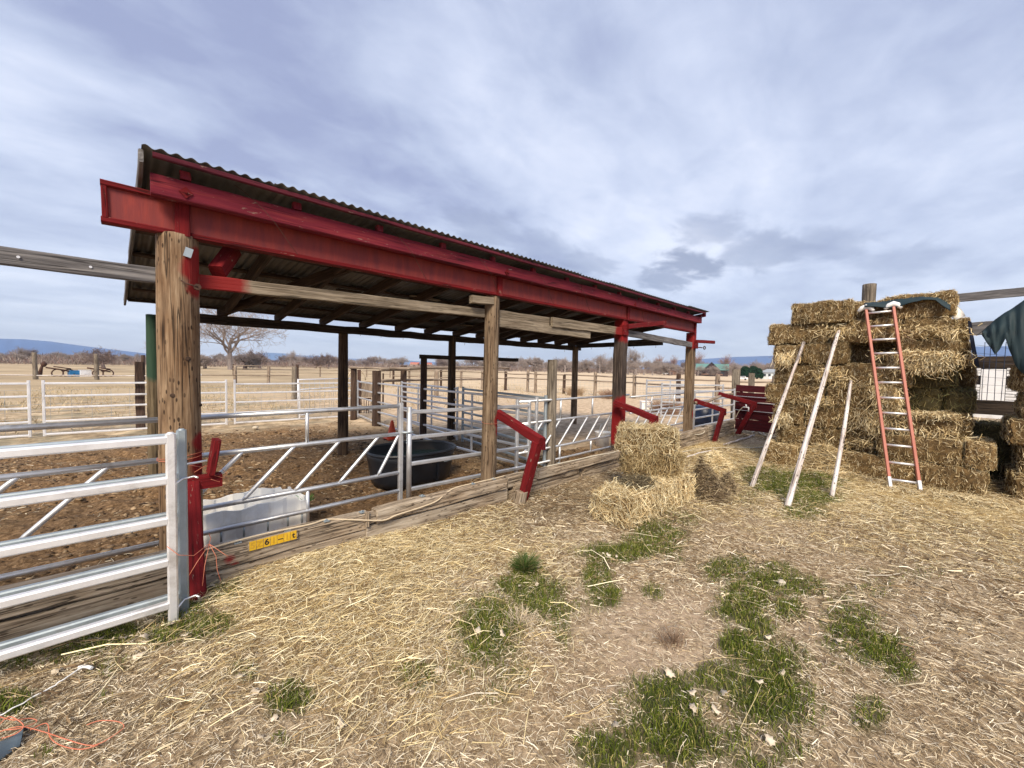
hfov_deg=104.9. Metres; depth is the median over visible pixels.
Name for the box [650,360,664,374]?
bare tree
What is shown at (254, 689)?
fallen leaf
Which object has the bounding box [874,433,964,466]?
straw bale
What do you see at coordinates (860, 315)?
straw bale
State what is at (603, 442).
white pail
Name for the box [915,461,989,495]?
straw bale
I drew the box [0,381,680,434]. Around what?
dead grass
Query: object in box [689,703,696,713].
fallen leaf
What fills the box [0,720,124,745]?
twine
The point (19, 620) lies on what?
timber feed kerb
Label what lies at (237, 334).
bare tree
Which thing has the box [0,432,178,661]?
stock gate
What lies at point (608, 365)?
bare tree
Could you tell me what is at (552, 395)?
timber post
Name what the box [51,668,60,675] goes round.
fallen leaf
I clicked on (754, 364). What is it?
bare tree
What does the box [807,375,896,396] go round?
hay tuft
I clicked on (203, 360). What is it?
bare tree
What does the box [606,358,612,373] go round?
bare tree
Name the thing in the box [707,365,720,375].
bare tree
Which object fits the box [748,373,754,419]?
timber post
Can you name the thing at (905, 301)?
tarpaulin
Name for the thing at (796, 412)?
straw bale
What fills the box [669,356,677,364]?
bare tree
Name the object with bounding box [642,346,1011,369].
hills
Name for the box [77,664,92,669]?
rope
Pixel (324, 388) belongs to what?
wire gate
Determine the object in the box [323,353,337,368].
bare tree
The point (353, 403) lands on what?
timber post
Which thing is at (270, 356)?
hills
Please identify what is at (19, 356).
bare tree
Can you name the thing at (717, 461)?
loose hay
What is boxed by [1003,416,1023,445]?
straw bale
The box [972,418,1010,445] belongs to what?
straw bale
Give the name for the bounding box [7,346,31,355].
bare tree
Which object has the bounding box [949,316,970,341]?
straw bale
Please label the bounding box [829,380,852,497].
leaning pole
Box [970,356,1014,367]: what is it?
yard plank
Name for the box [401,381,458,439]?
pipe fence
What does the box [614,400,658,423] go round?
red stanchion
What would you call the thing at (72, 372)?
storage box
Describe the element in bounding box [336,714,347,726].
fallen leaf
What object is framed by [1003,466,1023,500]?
straw bale
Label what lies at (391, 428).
traffic cone
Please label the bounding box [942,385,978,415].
straw bale
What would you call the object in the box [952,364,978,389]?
straw bale
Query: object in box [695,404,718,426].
blue tub
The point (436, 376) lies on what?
timber post
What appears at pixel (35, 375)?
log fence
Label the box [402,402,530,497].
straight gate
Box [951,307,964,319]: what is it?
tarpaulin
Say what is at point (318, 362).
bare tree
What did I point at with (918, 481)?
extension ladder
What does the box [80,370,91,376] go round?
storage box
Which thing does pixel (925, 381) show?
straw bale
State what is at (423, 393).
timber post
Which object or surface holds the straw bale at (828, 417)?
on the straw bale at (818, 434)
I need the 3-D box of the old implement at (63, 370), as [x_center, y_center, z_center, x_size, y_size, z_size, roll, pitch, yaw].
[-40.888,-1.113,35.630,1.778,1.037,0.307,-1,3,-40]
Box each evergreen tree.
[740,366,751,376]
[751,368,763,378]
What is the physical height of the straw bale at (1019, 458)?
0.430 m
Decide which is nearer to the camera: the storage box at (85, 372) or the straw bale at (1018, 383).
the straw bale at (1018, 383)
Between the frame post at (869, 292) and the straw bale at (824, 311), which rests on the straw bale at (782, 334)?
the straw bale at (824, 311)
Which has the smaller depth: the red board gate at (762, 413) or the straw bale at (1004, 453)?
the straw bale at (1004, 453)
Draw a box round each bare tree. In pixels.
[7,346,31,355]
[9,354,28,360]
[24,348,38,356]
[77,347,120,368]
[115,354,133,361]
[200,308,287,369]
[200,353,215,368]
[208,357,220,366]
[210,353,226,361]
[232,351,267,369]
[241,347,270,368]
[274,354,287,361]
[283,350,302,363]
[302,356,312,365]
[306,354,329,367]
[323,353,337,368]
[349,358,361,365]
[363,357,377,362]
[368,355,383,363]
[386,359,399,365]
[392,357,404,365]
[398,356,408,364]
[433,359,447,369]
[468,360,478,365]
[498,357,520,371]
[519,359,531,370]
[521,355,545,371]
[539,361,547,371]
[557,359,571,372]
[558,357,571,372]
[580,359,594,372]
[592,352,611,372]
[601,361,612,373]
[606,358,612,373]
[627,348,646,374]
[627,360,640,373]
[627,362,644,374]
[634,359,656,374]
[648,362,663,374]
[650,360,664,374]
[659,363,678,375]
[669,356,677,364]
[674,367,683,373]
[695,351,704,366]
[695,366,706,375]
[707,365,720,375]
[719,354,733,366]
[721,363,732,373]
[729,362,741,372]
[738,360,767,368]
[762,362,774,370]
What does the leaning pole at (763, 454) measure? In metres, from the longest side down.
3.042 x 0.067 x 0.064 m
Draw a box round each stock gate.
[0,428,206,649]
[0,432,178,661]
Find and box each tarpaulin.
[865,296,950,310]
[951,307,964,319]
[968,321,978,367]
[976,300,1023,373]
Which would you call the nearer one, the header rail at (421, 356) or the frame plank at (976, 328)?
the frame plank at (976, 328)
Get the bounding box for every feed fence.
[0,417,158,580]
[201,403,403,541]
[514,394,629,472]
[629,392,683,431]
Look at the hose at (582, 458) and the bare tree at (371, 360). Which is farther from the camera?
the bare tree at (371, 360)
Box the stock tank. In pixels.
[363,440,456,489]
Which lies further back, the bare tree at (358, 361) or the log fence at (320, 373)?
the bare tree at (358, 361)
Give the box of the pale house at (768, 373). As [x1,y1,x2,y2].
[760,369,774,378]
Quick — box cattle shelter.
[100,144,714,550]
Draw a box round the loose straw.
[0,430,1023,767]
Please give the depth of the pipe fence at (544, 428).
6.83 m
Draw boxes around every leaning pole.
[749,341,804,486]
[784,330,839,506]
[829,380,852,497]
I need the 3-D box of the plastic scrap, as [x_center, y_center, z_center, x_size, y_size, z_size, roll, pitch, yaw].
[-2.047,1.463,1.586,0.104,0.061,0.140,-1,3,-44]
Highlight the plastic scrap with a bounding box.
[0,728,27,760]
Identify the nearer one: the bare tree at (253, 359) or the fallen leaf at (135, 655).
the fallen leaf at (135, 655)
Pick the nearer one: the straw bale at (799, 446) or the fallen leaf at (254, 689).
the fallen leaf at (254, 689)
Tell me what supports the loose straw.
on the ground at (124, 502)
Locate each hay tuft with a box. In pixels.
[769,411,794,430]
[771,349,804,369]
[775,365,871,382]
[786,393,861,410]
[802,319,887,339]
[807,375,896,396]
[824,434,877,453]
[837,406,928,441]
[837,408,999,426]
[853,375,916,419]
[866,347,983,363]
[878,347,983,381]
[889,321,982,340]
[897,423,985,443]
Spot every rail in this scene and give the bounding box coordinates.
[349,366,410,369]
[379,366,509,370]
[381,379,482,381]
[419,354,518,361]
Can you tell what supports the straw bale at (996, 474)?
on the ground at (124, 502)
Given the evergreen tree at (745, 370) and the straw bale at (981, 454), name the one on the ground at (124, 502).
the evergreen tree at (745, 370)
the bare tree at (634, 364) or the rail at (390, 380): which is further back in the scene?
the bare tree at (634, 364)
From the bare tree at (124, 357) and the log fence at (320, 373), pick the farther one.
the bare tree at (124, 357)
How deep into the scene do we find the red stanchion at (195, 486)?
2.74 m
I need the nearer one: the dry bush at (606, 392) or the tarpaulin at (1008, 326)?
the tarpaulin at (1008, 326)
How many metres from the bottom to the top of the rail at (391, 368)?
0.070 m
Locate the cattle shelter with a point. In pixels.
(218, 238)
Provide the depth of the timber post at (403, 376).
11.41 m
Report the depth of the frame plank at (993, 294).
6.27 m
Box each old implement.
[46,366,74,374]
[87,367,113,376]
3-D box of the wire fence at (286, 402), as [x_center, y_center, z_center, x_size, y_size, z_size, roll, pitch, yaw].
[-9.513,0.576,8.432,11.911,0.905,0.223,-1,3,-42]
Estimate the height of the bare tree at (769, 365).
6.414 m
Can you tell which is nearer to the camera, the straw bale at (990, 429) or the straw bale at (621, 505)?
the straw bale at (621, 505)
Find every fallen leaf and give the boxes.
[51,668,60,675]
[126,651,145,662]
[138,631,149,638]
[233,672,243,679]
[250,685,261,695]
[265,714,277,723]
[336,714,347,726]
[435,662,442,674]
[611,720,621,726]
[661,667,675,677]
[686,689,695,695]
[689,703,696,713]
[711,703,722,714]
[764,734,778,751]
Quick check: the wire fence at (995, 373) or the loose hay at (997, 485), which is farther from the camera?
the wire fence at (995, 373)
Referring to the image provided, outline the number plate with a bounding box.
[248,529,297,551]
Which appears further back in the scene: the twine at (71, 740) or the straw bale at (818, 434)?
the straw bale at (818, 434)
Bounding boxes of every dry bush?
[563,386,587,395]
[596,388,611,398]
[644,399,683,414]
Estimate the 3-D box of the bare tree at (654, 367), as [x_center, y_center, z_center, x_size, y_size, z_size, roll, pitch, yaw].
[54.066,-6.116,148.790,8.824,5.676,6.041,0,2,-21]
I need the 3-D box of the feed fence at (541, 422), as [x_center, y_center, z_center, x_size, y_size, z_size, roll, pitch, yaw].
[1.180,0.775,6.723,3.119,1.150,0.048,-1,3,-44]
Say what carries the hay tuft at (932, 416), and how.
on the hay tuft at (874, 426)
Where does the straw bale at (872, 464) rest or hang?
on the ground at (124, 502)
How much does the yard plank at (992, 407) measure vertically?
0.265 m
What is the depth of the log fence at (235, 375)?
31.16 m
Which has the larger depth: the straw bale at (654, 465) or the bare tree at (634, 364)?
the bare tree at (634, 364)
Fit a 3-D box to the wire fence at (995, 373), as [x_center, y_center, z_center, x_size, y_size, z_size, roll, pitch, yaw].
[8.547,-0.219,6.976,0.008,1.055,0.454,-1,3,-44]
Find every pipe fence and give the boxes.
[0,380,31,438]
[41,380,227,435]
[233,380,350,423]
[357,380,371,420]
[377,383,419,439]
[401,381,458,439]
[423,388,538,465]
[461,387,547,466]
[645,379,684,413]
[660,383,723,416]
[693,388,735,428]
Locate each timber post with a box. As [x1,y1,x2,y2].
[134,361,145,429]
[291,367,296,399]
[350,369,356,419]
[372,371,380,425]
[382,373,383,404]
[400,365,406,418]
[420,359,426,439]
[434,371,438,395]
[546,360,556,465]
[730,369,740,418]
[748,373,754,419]
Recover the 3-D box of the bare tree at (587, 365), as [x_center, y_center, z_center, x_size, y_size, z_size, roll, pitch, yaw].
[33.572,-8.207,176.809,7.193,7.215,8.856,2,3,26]
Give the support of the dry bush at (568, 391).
on the ground at (124, 502)
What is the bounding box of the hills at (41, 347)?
[0,339,145,356]
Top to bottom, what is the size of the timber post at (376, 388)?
1.525 m
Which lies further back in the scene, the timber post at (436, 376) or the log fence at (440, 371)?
the log fence at (440, 371)
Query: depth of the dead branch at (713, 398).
10.12 m
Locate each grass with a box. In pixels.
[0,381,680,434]
[0,464,972,767]
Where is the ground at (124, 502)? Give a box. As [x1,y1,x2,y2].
[0,362,1023,767]
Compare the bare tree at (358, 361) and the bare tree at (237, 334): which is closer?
the bare tree at (237, 334)
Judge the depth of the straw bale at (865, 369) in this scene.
6.23 m
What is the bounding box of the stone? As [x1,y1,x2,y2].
[778,579,785,585]
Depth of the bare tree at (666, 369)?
150.33 m
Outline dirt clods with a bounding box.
[0,420,601,580]
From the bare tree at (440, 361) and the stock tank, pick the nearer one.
the stock tank
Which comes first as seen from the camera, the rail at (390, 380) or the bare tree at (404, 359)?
the rail at (390, 380)
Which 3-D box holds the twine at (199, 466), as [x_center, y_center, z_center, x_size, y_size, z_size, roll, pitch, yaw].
[-2.228,0.621,2.829,0.742,0.220,0.336,2,3,27]
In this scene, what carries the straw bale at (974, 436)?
on the straw bale
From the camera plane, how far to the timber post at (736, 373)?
12.06 m
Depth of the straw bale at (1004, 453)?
5.79 m
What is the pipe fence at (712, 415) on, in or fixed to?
on the ground at (124, 502)
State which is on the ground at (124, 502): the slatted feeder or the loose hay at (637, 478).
the slatted feeder
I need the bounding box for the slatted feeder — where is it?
[348,369,371,412]
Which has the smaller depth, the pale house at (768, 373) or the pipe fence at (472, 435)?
the pipe fence at (472, 435)
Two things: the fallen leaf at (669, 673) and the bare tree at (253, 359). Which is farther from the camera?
the bare tree at (253, 359)
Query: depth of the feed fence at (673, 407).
8.90 m
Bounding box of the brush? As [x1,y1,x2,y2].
[0,350,731,375]
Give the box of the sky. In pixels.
[0,0,1023,367]
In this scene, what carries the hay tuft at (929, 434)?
on the straw bale at (943, 451)
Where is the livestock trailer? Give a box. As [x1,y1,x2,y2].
[974,368,1017,418]
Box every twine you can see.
[0,716,23,738]
[0,716,37,730]
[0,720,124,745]
[30,723,98,749]
[159,451,228,481]
[167,534,227,585]
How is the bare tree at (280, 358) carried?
on the ground at (124, 502)
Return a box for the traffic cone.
[383,420,395,440]
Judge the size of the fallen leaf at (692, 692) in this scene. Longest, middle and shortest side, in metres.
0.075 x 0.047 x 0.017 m
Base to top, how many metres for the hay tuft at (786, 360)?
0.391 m
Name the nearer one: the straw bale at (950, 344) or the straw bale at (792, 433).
the straw bale at (950, 344)
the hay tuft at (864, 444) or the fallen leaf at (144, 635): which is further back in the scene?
the hay tuft at (864, 444)
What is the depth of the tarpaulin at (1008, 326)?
5.09 m
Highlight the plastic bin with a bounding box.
[203,486,305,546]
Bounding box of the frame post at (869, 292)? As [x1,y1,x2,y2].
[861,283,876,301]
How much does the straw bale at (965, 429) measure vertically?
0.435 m
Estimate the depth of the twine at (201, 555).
2.49 m
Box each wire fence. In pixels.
[2,386,349,435]
[979,342,1009,400]
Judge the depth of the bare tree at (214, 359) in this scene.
153.82 m
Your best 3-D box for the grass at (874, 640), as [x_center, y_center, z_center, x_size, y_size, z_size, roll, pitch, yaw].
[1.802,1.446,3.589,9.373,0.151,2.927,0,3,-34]
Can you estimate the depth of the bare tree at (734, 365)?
167.99 m
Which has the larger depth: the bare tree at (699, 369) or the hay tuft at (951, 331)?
the bare tree at (699, 369)
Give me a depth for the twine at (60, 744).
1.59 m
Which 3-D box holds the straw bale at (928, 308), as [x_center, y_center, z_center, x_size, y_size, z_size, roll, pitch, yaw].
[6.191,-1.179,5.972,0.564,0.436,0.814,-1,3,-42]
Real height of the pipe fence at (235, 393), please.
1.145 m
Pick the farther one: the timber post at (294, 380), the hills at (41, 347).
the hills at (41, 347)
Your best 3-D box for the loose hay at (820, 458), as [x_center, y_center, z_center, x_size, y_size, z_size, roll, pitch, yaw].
[5.310,1.244,6.555,0.990,0.609,1.366,-1,3,-44]
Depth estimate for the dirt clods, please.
5.24 m
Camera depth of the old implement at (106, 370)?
37.34 m
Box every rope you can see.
[0,668,81,715]
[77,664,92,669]
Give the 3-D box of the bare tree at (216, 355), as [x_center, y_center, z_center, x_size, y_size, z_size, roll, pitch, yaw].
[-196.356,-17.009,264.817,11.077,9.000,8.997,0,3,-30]
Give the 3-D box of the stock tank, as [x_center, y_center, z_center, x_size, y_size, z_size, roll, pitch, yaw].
[-1.407,1.109,5.512,1.272,0.462,0.988,-1,3,-44]
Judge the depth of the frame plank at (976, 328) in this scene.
6.36 m
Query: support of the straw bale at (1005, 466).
on the ground at (124, 502)
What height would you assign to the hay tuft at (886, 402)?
0.723 m
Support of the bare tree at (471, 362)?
on the ground at (124, 502)
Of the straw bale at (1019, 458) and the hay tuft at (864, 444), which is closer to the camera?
the straw bale at (1019, 458)
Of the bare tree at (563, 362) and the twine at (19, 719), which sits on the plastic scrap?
the twine at (19, 719)
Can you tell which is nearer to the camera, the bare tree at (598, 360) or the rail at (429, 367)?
the rail at (429, 367)
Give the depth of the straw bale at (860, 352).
6.56 m
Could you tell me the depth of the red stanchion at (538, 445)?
4.57 m
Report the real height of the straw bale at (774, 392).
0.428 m
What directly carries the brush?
on the ground at (124, 502)
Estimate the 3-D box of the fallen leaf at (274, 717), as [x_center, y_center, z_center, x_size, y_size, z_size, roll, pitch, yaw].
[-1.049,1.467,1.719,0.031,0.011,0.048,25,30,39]
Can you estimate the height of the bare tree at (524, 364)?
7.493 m
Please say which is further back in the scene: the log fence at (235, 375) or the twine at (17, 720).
the log fence at (235, 375)
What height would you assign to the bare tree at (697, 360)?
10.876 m
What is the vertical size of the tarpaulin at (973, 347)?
0.669 m
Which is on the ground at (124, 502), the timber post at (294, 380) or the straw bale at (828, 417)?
the timber post at (294, 380)
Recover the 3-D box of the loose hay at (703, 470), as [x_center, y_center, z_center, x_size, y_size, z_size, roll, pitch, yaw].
[2.514,1.206,5.164,0.539,0.552,0.484,-1,3,-44]
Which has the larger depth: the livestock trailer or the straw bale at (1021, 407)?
the livestock trailer
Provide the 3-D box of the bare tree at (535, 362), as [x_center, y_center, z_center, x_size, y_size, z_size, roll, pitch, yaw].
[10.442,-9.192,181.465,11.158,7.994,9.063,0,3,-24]
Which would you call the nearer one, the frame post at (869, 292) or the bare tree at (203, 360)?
the frame post at (869, 292)
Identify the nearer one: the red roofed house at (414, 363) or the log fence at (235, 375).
the log fence at (235, 375)
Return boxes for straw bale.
[588,471,674,529]
[614,419,681,458]
[617,446,687,479]
[636,471,697,509]
[764,382,827,406]
[764,438,799,465]
[767,323,831,345]
[771,344,806,364]
[772,402,806,424]
[773,363,837,385]
[775,422,807,443]
[777,441,831,451]
[790,298,856,325]
[802,341,852,364]
[804,405,875,430]
[808,425,876,452]
[825,384,902,409]
[829,316,903,345]
[836,362,914,387]
[841,450,915,482]
[850,343,897,363]
[853,298,885,320]
[872,408,963,438]
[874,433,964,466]
[882,289,959,319]
[896,337,961,364]
[900,386,944,410]
[902,315,950,340]
[909,365,961,388]
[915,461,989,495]
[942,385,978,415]
[944,339,971,366]
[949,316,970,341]
[951,411,973,436]
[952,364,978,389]
[959,434,992,440]
[963,436,997,470]
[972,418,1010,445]
[988,465,1001,479]
[996,444,1012,464]
[999,413,1018,439]
[999,462,1014,483]
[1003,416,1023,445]
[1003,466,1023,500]
[1006,365,1017,391]
[1009,443,1018,466]
[1011,366,1023,391]
[1011,392,1023,416]
[1014,445,1023,471]
[1017,393,1023,418]
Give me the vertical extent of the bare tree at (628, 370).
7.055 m
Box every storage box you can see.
[67,370,79,374]
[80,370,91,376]
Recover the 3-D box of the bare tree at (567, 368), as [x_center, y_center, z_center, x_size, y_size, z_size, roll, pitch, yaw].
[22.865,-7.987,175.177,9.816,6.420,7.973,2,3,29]
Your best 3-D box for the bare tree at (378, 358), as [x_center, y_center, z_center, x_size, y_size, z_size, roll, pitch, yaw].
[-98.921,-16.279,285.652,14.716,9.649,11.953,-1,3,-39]
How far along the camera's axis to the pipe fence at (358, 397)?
11.66 m
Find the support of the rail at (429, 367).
attached to the timber post at (403, 376)
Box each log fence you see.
[0,352,145,379]
[201,364,298,382]
[232,364,390,377]
[392,370,506,388]
[504,370,773,405]
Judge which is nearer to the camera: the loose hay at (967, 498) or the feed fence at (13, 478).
the feed fence at (13, 478)
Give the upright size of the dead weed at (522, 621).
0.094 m
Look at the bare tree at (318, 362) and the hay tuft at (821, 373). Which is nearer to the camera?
the hay tuft at (821, 373)
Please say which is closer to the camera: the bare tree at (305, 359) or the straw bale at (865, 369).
the straw bale at (865, 369)
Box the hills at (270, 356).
[243,353,468,365]
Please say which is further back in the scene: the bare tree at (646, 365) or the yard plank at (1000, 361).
the bare tree at (646, 365)
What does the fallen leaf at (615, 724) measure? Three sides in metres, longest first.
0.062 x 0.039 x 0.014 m
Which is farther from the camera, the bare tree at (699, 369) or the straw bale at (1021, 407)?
the bare tree at (699, 369)
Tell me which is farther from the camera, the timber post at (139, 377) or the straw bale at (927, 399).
the timber post at (139, 377)
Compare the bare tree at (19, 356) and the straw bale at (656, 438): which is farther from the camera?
the bare tree at (19, 356)
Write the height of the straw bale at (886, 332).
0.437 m
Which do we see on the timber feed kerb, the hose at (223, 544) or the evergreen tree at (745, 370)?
the hose at (223, 544)
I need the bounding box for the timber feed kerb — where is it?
[0,419,734,641]
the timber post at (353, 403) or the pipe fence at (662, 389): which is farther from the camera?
the pipe fence at (662, 389)
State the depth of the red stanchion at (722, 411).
8.97 m
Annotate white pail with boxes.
[595,423,610,446]
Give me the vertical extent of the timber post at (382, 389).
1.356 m
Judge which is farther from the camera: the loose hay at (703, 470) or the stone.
the loose hay at (703, 470)
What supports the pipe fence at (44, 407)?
on the ground at (124, 502)
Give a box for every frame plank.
[958,287,1023,301]
[972,321,992,334]
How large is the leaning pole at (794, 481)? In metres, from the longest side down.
3.554 x 0.076 x 0.068 m
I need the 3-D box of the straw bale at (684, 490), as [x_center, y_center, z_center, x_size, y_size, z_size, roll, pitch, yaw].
[1.883,1.267,4.835,0.763,0.436,0.597,-1,3,-40]
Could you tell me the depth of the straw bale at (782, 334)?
6.88 m
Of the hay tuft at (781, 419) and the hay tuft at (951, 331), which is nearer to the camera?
the hay tuft at (951, 331)
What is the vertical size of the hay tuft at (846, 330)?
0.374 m
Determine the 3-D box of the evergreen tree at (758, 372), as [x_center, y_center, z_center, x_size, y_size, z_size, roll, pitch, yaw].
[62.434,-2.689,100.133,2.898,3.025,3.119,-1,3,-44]
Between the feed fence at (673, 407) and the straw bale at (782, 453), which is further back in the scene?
the feed fence at (673, 407)
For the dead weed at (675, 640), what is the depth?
2.30 m
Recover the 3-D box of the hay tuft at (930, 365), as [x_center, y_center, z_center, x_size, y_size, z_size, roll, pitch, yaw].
[5.992,-0.264,5.672,0.202,0.550,1.057,-1,3,-44]
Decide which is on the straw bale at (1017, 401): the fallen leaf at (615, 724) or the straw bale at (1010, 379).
the straw bale at (1010, 379)
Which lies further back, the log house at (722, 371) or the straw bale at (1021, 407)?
the log house at (722, 371)
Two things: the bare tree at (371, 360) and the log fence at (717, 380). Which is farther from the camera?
the bare tree at (371, 360)
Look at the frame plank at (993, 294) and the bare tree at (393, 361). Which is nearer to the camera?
the frame plank at (993, 294)
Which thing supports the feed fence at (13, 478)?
on the ground at (124, 502)
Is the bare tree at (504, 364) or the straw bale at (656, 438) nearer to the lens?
the straw bale at (656, 438)
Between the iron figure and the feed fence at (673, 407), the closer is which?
the feed fence at (673, 407)
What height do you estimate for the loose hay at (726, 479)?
0.337 m
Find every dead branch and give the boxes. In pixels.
[687,449,715,456]
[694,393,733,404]
[723,434,754,444]
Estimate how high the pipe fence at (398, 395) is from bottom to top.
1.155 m
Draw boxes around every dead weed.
[502,603,537,634]
[650,617,689,652]
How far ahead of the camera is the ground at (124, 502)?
2.56 m
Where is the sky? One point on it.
(742, 162)
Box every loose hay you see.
[614,471,660,489]
[690,454,714,493]
[692,449,735,472]
[693,472,735,505]
[719,470,740,495]
[787,440,867,477]
[866,481,1023,515]
[987,473,1005,494]
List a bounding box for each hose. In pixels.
[204,475,505,550]
[547,450,619,466]
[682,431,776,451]
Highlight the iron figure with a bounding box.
[38,361,47,374]
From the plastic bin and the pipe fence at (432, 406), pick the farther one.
the pipe fence at (432, 406)
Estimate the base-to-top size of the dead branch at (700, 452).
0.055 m
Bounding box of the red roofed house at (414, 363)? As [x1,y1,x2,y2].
[410,362,431,366]
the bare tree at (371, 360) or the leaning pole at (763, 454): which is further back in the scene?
the bare tree at (371, 360)
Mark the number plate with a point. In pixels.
(265, 542)
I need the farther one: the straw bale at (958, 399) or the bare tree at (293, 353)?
the bare tree at (293, 353)
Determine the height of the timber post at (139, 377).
1.648 m
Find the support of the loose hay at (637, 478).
on the straw bale at (621, 505)
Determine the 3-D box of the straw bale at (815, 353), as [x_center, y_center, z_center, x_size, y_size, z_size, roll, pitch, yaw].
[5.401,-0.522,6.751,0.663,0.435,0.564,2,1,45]
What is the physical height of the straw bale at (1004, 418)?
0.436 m
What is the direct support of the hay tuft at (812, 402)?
on the straw bale at (828, 417)
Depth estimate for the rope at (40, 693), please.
1.84 m
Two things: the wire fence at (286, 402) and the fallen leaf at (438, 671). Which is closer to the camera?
the fallen leaf at (438, 671)
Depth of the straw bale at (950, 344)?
5.71 m
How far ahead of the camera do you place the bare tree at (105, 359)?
72.09 m
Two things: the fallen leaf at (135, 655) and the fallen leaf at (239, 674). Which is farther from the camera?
the fallen leaf at (135, 655)
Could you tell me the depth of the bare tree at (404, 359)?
301.62 m
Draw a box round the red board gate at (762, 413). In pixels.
[735,385,775,433]
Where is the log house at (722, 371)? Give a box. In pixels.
[696,362,728,376]
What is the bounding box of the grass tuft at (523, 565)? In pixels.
[506,550,542,575]
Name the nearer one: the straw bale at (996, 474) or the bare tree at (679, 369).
the straw bale at (996, 474)
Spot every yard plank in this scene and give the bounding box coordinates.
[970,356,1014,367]
[974,400,1015,415]
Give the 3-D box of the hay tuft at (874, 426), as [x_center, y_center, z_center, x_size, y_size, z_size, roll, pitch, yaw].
[5.644,0.626,6.008,0.199,0.609,1.045,-1,3,-44]
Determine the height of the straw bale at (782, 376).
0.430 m
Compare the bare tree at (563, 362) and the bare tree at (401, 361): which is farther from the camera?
the bare tree at (401, 361)
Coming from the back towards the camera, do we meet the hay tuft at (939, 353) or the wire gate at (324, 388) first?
the wire gate at (324, 388)
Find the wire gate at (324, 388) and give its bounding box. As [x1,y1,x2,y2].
[297,378,350,417]
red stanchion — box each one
[187,438,222,601]
[497,409,545,505]
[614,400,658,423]
[694,398,726,441]
[718,392,756,434]
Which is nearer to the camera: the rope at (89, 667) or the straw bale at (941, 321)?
the rope at (89, 667)
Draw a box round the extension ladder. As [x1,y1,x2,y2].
[857,301,922,489]
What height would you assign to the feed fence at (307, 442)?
1.150 m
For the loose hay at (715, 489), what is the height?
0.386 m
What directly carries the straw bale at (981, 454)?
on the straw bale at (961, 479)
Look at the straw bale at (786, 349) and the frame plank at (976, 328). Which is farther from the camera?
the straw bale at (786, 349)
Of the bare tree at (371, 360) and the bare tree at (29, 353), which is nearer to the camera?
the bare tree at (29, 353)
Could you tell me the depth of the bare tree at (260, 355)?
113.96 m
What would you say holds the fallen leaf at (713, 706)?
on the loose straw
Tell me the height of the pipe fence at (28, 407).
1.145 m
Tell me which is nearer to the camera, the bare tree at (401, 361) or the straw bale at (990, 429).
the straw bale at (990, 429)
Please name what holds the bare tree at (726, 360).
on the ground at (124, 502)
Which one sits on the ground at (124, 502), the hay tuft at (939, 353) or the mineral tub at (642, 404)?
the mineral tub at (642, 404)
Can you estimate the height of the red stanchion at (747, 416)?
1.114 m
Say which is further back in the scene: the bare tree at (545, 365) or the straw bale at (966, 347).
the bare tree at (545, 365)
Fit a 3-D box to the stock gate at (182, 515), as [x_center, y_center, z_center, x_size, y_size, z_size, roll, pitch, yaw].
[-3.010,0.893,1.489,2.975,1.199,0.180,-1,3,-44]
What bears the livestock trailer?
on the ground at (124, 502)
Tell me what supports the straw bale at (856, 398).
on the straw bale at (828, 417)
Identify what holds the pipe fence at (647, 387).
on the ground at (124, 502)
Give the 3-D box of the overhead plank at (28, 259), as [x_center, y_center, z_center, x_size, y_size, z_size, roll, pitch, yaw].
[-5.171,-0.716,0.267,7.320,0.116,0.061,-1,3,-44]
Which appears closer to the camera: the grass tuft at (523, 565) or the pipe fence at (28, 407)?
the grass tuft at (523, 565)
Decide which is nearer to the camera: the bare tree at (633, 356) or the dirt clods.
the dirt clods
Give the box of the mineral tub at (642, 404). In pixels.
[640,401,652,409]
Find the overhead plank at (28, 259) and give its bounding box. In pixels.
[0,246,154,283]
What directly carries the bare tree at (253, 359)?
on the ground at (124, 502)
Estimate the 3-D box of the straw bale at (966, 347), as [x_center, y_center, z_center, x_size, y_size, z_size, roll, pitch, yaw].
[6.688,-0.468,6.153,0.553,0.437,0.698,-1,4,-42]
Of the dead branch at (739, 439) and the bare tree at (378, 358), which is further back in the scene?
the bare tree at (378, 358)
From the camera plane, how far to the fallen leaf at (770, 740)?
1.69 m
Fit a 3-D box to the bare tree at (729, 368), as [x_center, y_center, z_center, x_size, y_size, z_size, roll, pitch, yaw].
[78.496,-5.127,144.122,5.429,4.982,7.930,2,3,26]
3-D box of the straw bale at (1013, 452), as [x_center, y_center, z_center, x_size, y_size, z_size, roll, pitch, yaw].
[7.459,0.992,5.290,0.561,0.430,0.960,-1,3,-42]
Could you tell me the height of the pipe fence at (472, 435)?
1.155 m

